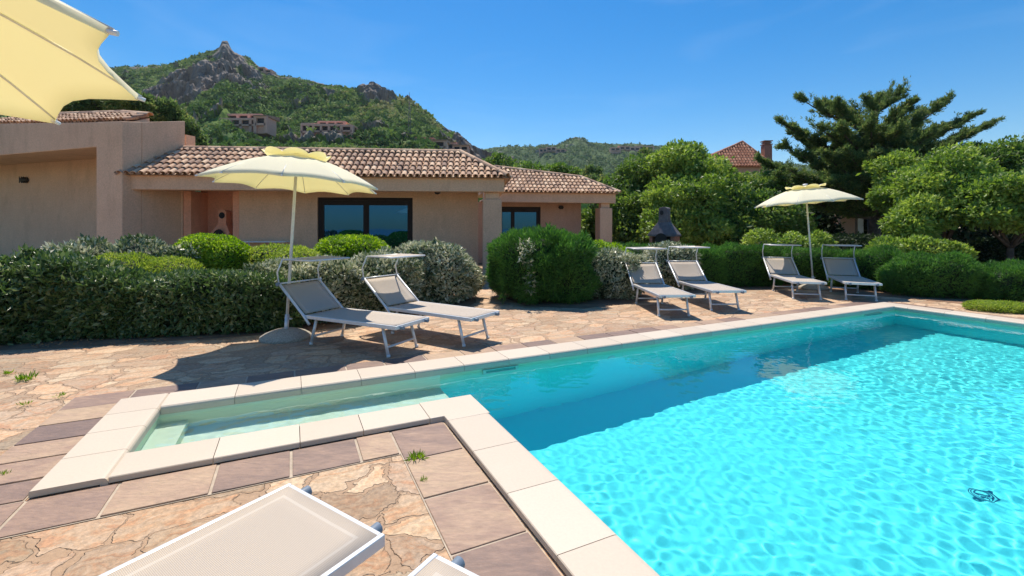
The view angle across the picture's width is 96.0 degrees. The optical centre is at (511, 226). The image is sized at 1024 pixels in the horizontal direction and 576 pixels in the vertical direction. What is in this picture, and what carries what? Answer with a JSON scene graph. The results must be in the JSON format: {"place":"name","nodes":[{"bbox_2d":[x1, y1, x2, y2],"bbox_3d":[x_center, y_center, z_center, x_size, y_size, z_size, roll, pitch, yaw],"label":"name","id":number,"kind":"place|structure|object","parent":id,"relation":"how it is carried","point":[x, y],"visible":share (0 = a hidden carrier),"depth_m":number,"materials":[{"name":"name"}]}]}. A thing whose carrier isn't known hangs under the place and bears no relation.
{"place":"outdoors","nodes":[
{"label":"outdoors","id":0,"kind":"place"},
{"bbox_2d":[0,41,518,162],"bbox_3d":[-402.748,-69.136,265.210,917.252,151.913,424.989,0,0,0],"label":"hill","id":1,"kind":"structure","parent":0,"point":[189,84],"depth_m":224.58,"materials":[{"name":"green plant"}]},
{"bbox_2d":[219,114,279,136],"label":"hillside house","id":2,"kind":"structure","parent":1,"relation":"on","point":[262,125],"depth_m":147.78,"materials":[{"name":"beige paint"}]},
{"bbox_2d":[234,121,248,123],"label":"window","id":3,"kind":"structure","parent":2,"relation":"in","point":[235,122],"depth_m":148.37,"materials":[{"name":"black glass"}]},
{"bbox_2d":[257,67,275,74],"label":"hillside house","id":4,"kind":"structure","parent":1,"relation":"on","point":[265,70],"depth_m":329.57,"materials":[{"name":"brown wood"}]},
{"bbox_2d":[300,121,357,138],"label":"hillside house","id":5,"kind":"structure","parent":1,"relation":"on","point":[327,126],"depth_m":148.41,"materials":[{"name":"brown wood"}]},
{"bbox_2d":[315,126,339,129],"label":"window","id":6,"kind":"structure","parent":5,"relation":"in","point":[318,127],"depth_m":148.62,"materials":[{"name":"black glass"}]},
{"bbox_2d":[110,49,594,209],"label":"hillside scrub","id":7,"kind":"object","parent":1,"relation":"on","point":[393,132],"visible":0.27,"depth_m":202.93,"materials":[{"name":"green plant"}]},
{"bbox_2d":[408,92,410,135],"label":"lattice mast","id":8,"kind":"object","parent":1,"relation":"on","point":[409,116],"visible":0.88,"depth_m":151.89,"materials":[{"name":"grey metal"}]},
{"bbox_2d":[415,137,449,148],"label":"hillside house","id":9,"kind":"structure","parent":1,"relation":"on","point":[443,143],"depth_m":159.00,"materials":[{"name":"brown wood"}]},
{"bbox_2d":[448,142,470,153],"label":"hillside house","id":10,"kind":"structure","parent":1,"relation":"on","point":[456,145],"depth_m":174.86,"materials":[{"name":"brown wood"}]},
{"bbox_2d":[0,267,1023,575],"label":"paving","id":11,"kind":"structure","parent":0,"point":[384,493],"depth_m":4.89,"materials":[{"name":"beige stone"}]},
{"bbox_2d":[0,368,15,374],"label":"weed","id":12,"kind":"object","parent":11,"relation":"on","point":[6,372],"visible":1,"depth_m":4.95,"materials":[{"name":"green plant"}]},
{"bbox_2d":[15,369,39,381],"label":"weed","id":13,"kind":"object","parent":11,"relation":"on","point":[22,377],"visible":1,"depth_m":4.78,"materials":[{"name":"green plant"}]},
{"bbox_2d":[0,0,145,124],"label":"parasol","id":14,"kind":"object","parent":11,"relation":"on","point":[52,62],"visible":1,"depth_m":2.29,"materials":[{"name":"fabric"}]},
{"bbox_2d":[0,110,194,261],"bbox_3d":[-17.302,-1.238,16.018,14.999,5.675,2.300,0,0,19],"label":"holiday house","id":15,"kind":"structure","parent":11,"relation":"on","point":[60,183],"depth_m":13.94,"materials":[{"name":"beige paint"}]},
{"bbox_2d":[209,210,232,235],"bbox_3d":[-9.104,0.531,14.544,0.816,2.138,0.663,0,0,0],"label":"porch barbecue","id":16,"kind":"object","parent":11,"relation":"on","point":[224,226],"visible":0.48,"depth_m":14.46,"materials":[{"name":"paint"}]},
{"bbox_2d":[99,483,384,575],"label":"sun lounger","id":17,"kind":"object","parent":11,"relation":"on","point":[289,529],"visible":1,"depth_m":1.74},
{"bbox_2d":[243,241,289,245],"bbox_3d":[-7.573,1.023,14.200,1.450,1.165,0.600,0,0,0],"label":"trestle table","id":18,"kind":"object","parent":11,"relation":"on","point":[249,242],"visible":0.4,"depth_m":13.90,"materials":[{"name":"white plastic"}]},
{"bbox_2d":[195,146,377,343],"bbox_3d":[-3.189,0.255,6.667,2.412,2.745,2.297,3,-2,0],"label":"parasol","id":19,"kind":"object","parent":11,"relation":"on","point":[294,169],"visible":1,"depth_m":6.49,"materials":[{"name":"yellow fabric"}]},
{"bbox_2d":[114,145,512,280],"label":"holiday house","id":20,"kind":"structure","parent":11,"relation":"on","point":[435,191],"depth_m":14.22,"materials":[{"name":"beige paint"}]},
{"bbox_2d":[318,197,412,249],"bbox_3d":[-4.614,0.315,14.589,2.923,2.470,0.100,0,0,-5],"label":"sliding door","id":21,"kind":"structure","parent":20,"relation":"in","point":[384,218],"depth_m":14.58,"materials":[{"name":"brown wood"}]},
{"bbox_2d":[275,256,428,357],"bbox_3d":[-2.174,1.022,6.280,2.188,1.156,0.746,0,0,27],"label":"sun lounger","id":22,"kind":"object","parent":11,"relation":"on","point":[311,296],"visible":1,"depth_m":6.36,"materials":[{"name":"fabric"}]},
{"bbox_2d":[361,254,499,346],"bbox_3d":[-1.232,1.022,6.850,2.188,1.156,0.746,0,0,33],"label":"sun lounger","id":23,"kind":"object","parent":11,"relation":"on","point":[393,290],"visible":0.98,"depth_m":6.97,"materials":[{"name":"grey fabric"}]},
{"bbox_2d":[408,553,478,575],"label":"sun lounger","id":24,"kind":"object","parent":11,"relation":"on","point":[434,564],"visible":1,"depth_m":1.61,"materials":[{"name":"white plastic"}]},
{"bbox_2d":[0,282,1018,349],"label":"flower bed","id":25,"kind":"object","parent":11,"relation":"on","point":[597,302],"visible":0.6,"depth_m":9.21,"materials":[{"name":"soil"}]},
{"bbox_2d":[0,243,124,344],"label":"hedge","id":26,"kind":"object","parent":25,"relation":"on","point":[28,275],"visible":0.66,"depth_m":6.35,"materials":[{"name":"green plant"}]},
{"bbox_2d":[40,232,207,268],"bbox_3d":[-7.053,0.851,8.495,2.786,1.502,1.444,0,0,0],"label":"silver bush","id":27,"kind":"object","parent":25,"relation":"on","point":[124,244],"visible":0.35,"depth_m":8.37,"materials":[{"name":"green plant"}]},
{"bbox_2d":[93,251,206,273],"bbox_3d":[-6.445,1.012,8.015,2.194,1.212,1.306,0,0,0],"label":"mound","id":28,"kind":"object","parent":25,"relation":"on","point":[156,264],"visible":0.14,"depth_m":7.90,"materials":[{"name":"green plant"}]},
{"bbox_2d":[24,265,315,340],"bbox_3d":[-5.030,1.117,7.143,3.924,1.116,1.418,0,0,-9],"label":"hedge","id":29,"kind":"object","parent":25,"relation":"on","point":[114,302],"visible":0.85,"depth_m":6.67,"materials":[{"name":"green plant"}]},
{"bbox_2d":[168,232,252,270],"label":"round bush","id":30,"kind":"object","parent":25,"relation":"on","point":[221,251],"visible":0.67,"depth_m":8.66,"materials":[{"name":"green plant"}]},
{"bbox_2d":[28,314,413,347],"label":"fallen leaves","id":31,"kind":"object","parent":25,"relation":"on","point":[140,338],"visible":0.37,"depth_m":6.47,"materials":[{"name":"brown plant"}]},
{"bbox_2d":[243,242,321,265],"bbox_3d":[-4.572,0.948,9.190,1.982,1.309,1.210,0,0,25],"label":"mound","id":32,"kind":"object","parent":25,"relation":"on","point":[262,252],"visible":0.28,"depth_m":8.93,"materials":[{"name":"green plant"}]},
{"bbox_2d":[238,249,425,324],"bbox_3d":[-3.096,1.039,8.165,3.413,1.283,1.602,0,0,-31],"label":"hedge","id":33,"kind":"object","parent":25,"relation":"on","point":[346,286],"visible":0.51,"depth_m":7.84,"materials":[{"name":"green plant"}]},
{"bbox_2d":[312,233,389,262],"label":"round bush","id":34,"kind":"object","parent":25,"relation":"on","point":[347,245],"visible":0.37,"depth_m":9.94,"materials":[{"name":"green plant"}]},
{"bbox_2d":[379,237,486,304],"bbox_3d":[-1.740,0.929,9.988,2.416,1.506,2.046,0,0,0],"label":"round bush","id":35,"kind":"object","parent":25,"relation":"on","point":[452,274],"visible":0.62,"depth_m":9.42,"materials":[{"name":"green plant"}]},
{"bbox_2d":[484,222,602,304],"bbox_3d":[0.660,0.782,10.149,2.570,1.822,2.218,0,0,0],"label":"bush","id":36,"kind":"object","parent":25,"relation":"on","point":[561,267],"visible":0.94,"depth_m":9.46,"materials":[{"name":"green plant"}]},
{"bbox_2d":[517,237,537,294],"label":"silver sprig","id":37,"kind":"object","parent":36,"relation":"in","point":[525,262],"visible":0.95,"depth_m":9.24,"materials":[{"name":"green plant"}]},
{"bbox_2d":[593,239,632,252],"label":"bush","id":38,"kind":"object","parent":25,"relation":"on","point":[602,244],"visible":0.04,"depth_m":12.51,"materials":[{"name":"green plant"}]},
{"bbox_2d":[589,247,649,299],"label":"bush","id":39,"kind":"object","parent":25,"relation":"on","point":[608,265],"visible":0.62,"depth_m":9.97,"materials":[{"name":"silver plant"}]},
{"bbox_2d":[599,240,694,254],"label":"hedge","id":40,"kind":"object","parent":25,"relation":"on","point":[636,245],"visible":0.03,"depth_m":13.93,"materials":[{"name":"green plant"}]},
{"bbox_2d":[643,239,703,289],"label":"round bush","id":41,"kind":"object","parent":25,"relation":"on","point":[681,254],"visible":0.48,"depth_m":11.57,"materials":[{"name":"green plant"}]},
{"bbox_2d":[694,240,784,287],"bbox_3d":[5.915,1.014,12.512,3.034,1.319,1.244,0,0,-9],"label":"hedge","id":42,"kind":"object","parent":25,"relation":"on","point":[731,263],"visible":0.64,"depth_m":12.15,"materials":[{"name":"green plant"}]},
{"bbox_2d":[739,227,838,252],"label":"leafy shrub","id":43,"kind":"object","parent":25,"relation":"on","point":[818,239],"visible":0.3,"depth_m":15.11,"materials":[{"name":"green plant"}]},
{"bbox_2d":[771,246,845,284],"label":"hedge","id":44,"kind":"object","parent":25,"relation":"on","point":[801,256],"visible":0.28,"depth_m":12.73,"materials":[{"name":"green plant"}]},
{"bbox_2d":[823,244,903,290],"bbox_3d":[9.298,1.047,12.008,2.138,1.270,1.304,0,0,37],"label":"hedge","id":45,"kind":"object","parent":25,"relation":"on","point":[869,261],"visible":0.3,"depth_m":11.74,"materials":[{"name":"green plant"}]},
{"bbox_2d":[863,234,978,259],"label":"leafy shrub","id":46,"kind":"object","parent":25,"relation":"on","point":[926,244],"visible":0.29,"depth_m":13.18,"materials":[{"name":"green plant"}]},
{"bbox_2d":[872,249,990,298],"bbox_3d":[9.771,1.086,10.669,2.215,1.177,1.437,0,0,28],"label":"hedge","id":47,"kind":"object","parent":25,"relation":"on","point":[943,275],"visible":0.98,"depth_m":10.31,"materials":[{"name":"green plant"}]},
{"bbox_2d":[961,257,1023,301],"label":"hedge","id":48,"kind":"object","parent":25,"relation":"on","point":[1002,281],"visible":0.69,"depth_m":9.84,"materials":[{"name":"green plant"}]},
{"bbox_2d":[0,300,1023,575],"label":"slate border","id":49,"kind":"object","parent":11,"relation":"on","point":[472,518],"visible":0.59,"depth_m":2.94,"materials":[{"name":"brown stone"}]},
{"bbox_2d":[404,448,429,461],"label":"weed","id":50,"kind":"object","parent":49,"relation":"on","point":[413,456],"visible":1,"depth_m":3.16,"materials":[{"name":"green plant"}]},
{"bbox_2d":[625,247,695,316],"bbox_3d":[2.865,1.022,9.101,0.747,1.156,2.188,0,0,-1],"label":"sun lounger","id":51,"kind":"object","parent":11,"relation":"on","point":[647,273],"visible":0.98,"depth_m":9.53,"materials":[{"name":"grey fabric"}]},
{"bbox_2d":[648,207,680,243],"bbox_3d":[4.996,0.475,15.153,0.960,2.250,0.780,0,0,38],"label":"garden barbecue","id":52,"kind":"object","parent":11,"relation":"on","point":[664,229],"visible":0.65,"depth_m":15.03,"materials":[{"name":"black"}]},
{"bbox_2d":[666,246,746,310],"bbox_3d":[4.018,1.022,9.667,0.746,1.156,2.188,0,0,-3],"label":"sun lounger","id":53,"kind":"object","parent":11,"relation":"on","point":[687,270],"visible":1,"depth_m":10.12,"materials":[{"name":"grey fabric"}]},
{"bbox_2d":[761,244,826,299],"bbox_3d":[6.675,1.022,10.978,0.746,1.156,2.188,0,0,13],"label":"sun lounger","id":54,"kind":"object","parent":11,"relation":"on","point":[777,266],"visible":1,"depth_m":11.53,"materials":[{"name":"grey fabric"}]},
{"bbox_2d":[755,183,863,289],"bbox_3d":[7.689,0.260,11.913,2.412,2.751,2.297,-4,-1,-11],"label":"parasol","id":55,"kind":"object","parent":11,"relation":"on","point":[806,194],"visible":0.96,"depth_m":11.54,"materials":[{"name":"fabric"}]},
{"bbox_2d":[820,244,882,300],"bbox_3d":[7.885,1.022,10.763,0.746,1.156,2.188,0,0,23],"label":"sun lounger","id":56,"kind":"object","parent":11,"relation":"on","point":[836,267],"visible":1,"depth_m":11.29,"materials":[{"name":"grey fabric"}]},
{"bbox_2d":[961,299,1023,313],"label":"plant","id":57,"kind":"object","parent":11,"relation":"on","point":[1005,306],"visible":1,"depth_m":8.63,"materials":[{"name":"green plant"}]},
{"bbox_2d":[60,0,1023,164],"label":"sky","id":58,"kind":"structure","parent":0,"point":[493,73],"materials":[{"name":"blue"}]},
{"bbox_2d":[134,311,1023,575],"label":"pool water","id":59,"kind":"structure","parent":0,"point":[889,443],"depth_m":3.63,"materials":[{"name":"blue liquid"}]},
{"bbox_2d":[482,137,813,174],"bbox_3d":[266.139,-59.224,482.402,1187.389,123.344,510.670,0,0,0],"label":"distant hill","id":60,"kind":"structure","parent":0,"point":[543,161],"depth_m":487.38,"materials":[{"name":"green plant"}]},
{"bbox_2d":[538,147,566,155],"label":"hillside house","id":61,"kind":"structure","parent":60,"relation":"on","point":[548,150],"depth_m":488.83,"materials":[{"name":"brown wood"}]},
{"bbox_2d":[609,146,639,153],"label":"hillside house","id":62,"kind":"structure","parent":60,"relation":"on","point":[615,150],"depth_m":528.19,"materials":[{"name":"beige paint"}]},
{"bbox_2d":[635,146,653,149],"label":"hillside house","id":63,"kind":"structure","parent":60,"relation":"on","point":[646,146],"depth_m":566.85,"materials":[{"name":"brown wood"}]},
{"bbox_2d":[481,137,813,173],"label":"distant scrub","id":64,"kind":"object","parent":60,"relation":"on","point":[580,147],"visible":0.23,"depth_m":529.74,"materials":[{"name":"green plant"}]},
{"bbox_2d":[711,140,772,175],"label":"hip roof house","id":65,"kind":"structure","parent":0,"point":[742,152],"depth_m":46.83,"materials":[{"name":"red tile"}]},
{"bbox_3d":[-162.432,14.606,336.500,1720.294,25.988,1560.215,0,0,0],"label":"ground","id":66,"kind":"structure","parent":0,"visible":0},
{"bbox_2d":[60,88,212,145],"bbox_3d":[-20.416,-2.930,24.408,7.975,9.188,3.848,0,0,-20],"label":"pine","id":67,"kind":"object","parent":66,"relation":"on","point":[163,109],"visible":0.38,"depth_m":24.01,"materials":[{"name":"green plant"}]},
{"bbox_2d":[28,302,1023,575],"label":"swimming pool","id":68,"kind":"structure","parent":66,"relation":"in","point":[570,530],"depth_m":3.47,"materials":[{"name":"stone"}]},
{"bbox_2d":[482,152,581,176],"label":"trees","id":69,"kind":"object","parent":66,"relation":"on","point":[496,158],"visible":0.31,"depth_m":33.10,"materials":[{"name":"green plant"}]},
{"bbox_2d":[478,165,620,262],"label":"holiday house","id":70,"kind":"structure","parent":66,"relation":"on","point":[530,197],"depth_m":20.36,"materials":[{"name":"beige paint"}]},
{"bbox_2d":[502,207,539,233],"bbox_3d":[0.333,0.325,20.810,1.924,2.450,0.100,0,0,-10],"label":"sliding door","id":71,"kind":"structure","parent":70,"relation":"in","point":[512,217],"depth_m":20.81,"materials":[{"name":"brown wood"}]},
{"bbox_2d":[579,164,613,204],"bbox_3d":[5.183,-1.263,28.610,3.095,5.831,4.057,0,0,-29],"label":"leafy tree","id":72,"kind":"object","parent":66,"relation":"on","point":[590,171],"visible":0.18,"depth_m":29.42,"materials":[{"name":"green plant"}]},
{"bbox_2d":[581,152,663,246],"bbox_3d":[5.998,-0.948,23.224,7.169,6.004,5.464,0,0,17],"label":"leafy tree","id":73,"kind":"object","parent":66,"relation":"on","point":[626,180],"visible":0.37,"depth_m":22.62,"materials":[{"name":"green plant"}]},
{"bbox_2d":[637,146,654,157],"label":"dark pine","id":74,"kind":"object","parent":66,"relation":"on","point":[642,150],"visible":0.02,"depth_m":26.86,"materials":[{"name":"green plant"}]},
{"bbox_2d":[636,137,738,245],"bbox_3d":[8.014,-1.301,21.067,4.543,5.950,5.987,0,0,23],"label":"leafy tree","id":75,"kind":"object","parent":66,"relation":"on","point":[688,191],"visible":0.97,"depth_m":19.72,"materials":[{"name":"green plant"}]},
{"bbox_2d":[588,203,847,245],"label":"undergrowth","id":76,"kind":"object","parent":66,"relation":"on","point":[826,222],"visible":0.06,"depth_m":24.12,"materials":[{"name":"green plant"}]},
{"bbox_2d":[712,167,821,245],"bbox_3d":[11.234,-0.638,21.137,4.977,4.783,7.145,0,0,33],"label":"leafy tree","id":77,"kind":"object","parent":66,"relation":"on","point":[749,193],"visible":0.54,"depth_m":19.41,"materials":[{"name":"green plant"}]},
{"bbox_2d":[817,203,886,234],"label":"shaded house","id":78,"kind":"structure","parent":66,"relation":"on","point":[854,225],"depth_m":27.00,"materials":[{"name":"pink paint"}]},
{"bbox_2d":[752,76,1005,237],"bbox_3d":[17.781,-2.875,22.574,12.724,9.006,5.318,0,0,-19],"label":"pine tree","id":79,"kind":"object","parent":66,"relation":"on","point":[836,163],"visible":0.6,"depth_m":21.34,"materials":[{"name":"green plant"}]},
{"bbox_2d":[856,147,923,233],"bbox_3d":[14.987,-0.699,17.951,3.488,4.720,2.228,0,0,-15],"label":"leafy tree","id":80,"kind":"object","parent":66,"relation":"on","point":[878,195],"visible":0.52,"depth_m":17.56,"materials":[{"name":"green plant"}]},
{"bbox_2d":[810,204,1019,242],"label":"undergrowth","id":81,"kind":"object","parent":66,"relation":"on","point":[964,234],"visible":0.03,"depth_m":24.13,"materials":[{"name":"green plant"}]},
{"bbox_2d":[829,231,1023,263],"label":"ground cover","id":82,"kind":"object","parent":66,"relation":"on","point":[993,248],"visible":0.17,"depth_m":14.67,"materials":[{"name":"green plant"}]},
{"bbox_2d":[876,140,1004,239],"bbox_3d":[14.156,-0.583,14.934,4.804,4.493,3.198,0,0,0],"label":"leafy tree","id":83,"kind":"object","parent":66,"relation":"on","point":[924,207],"visible":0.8,"depth_m":14.38,"materials":[{"name":"green plant"}]},
{"bbox_2d":[942,168,1023,261],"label":"leafy tree","id":84,"kind":"object","parent":66,"relation":"on","point":[997,203],"visible":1,"depth_m":13.19,"materials":[{"name":"green plant"}]},
{"bbox_2d":[968,132,1023,236],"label":"leafy tree","id":85,"kind":"object","parent":66,"relation":"on","point":[1010,155],"visible":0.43,"depth_m":18.41,"materials":[{"name":"green plant"}]}
]}

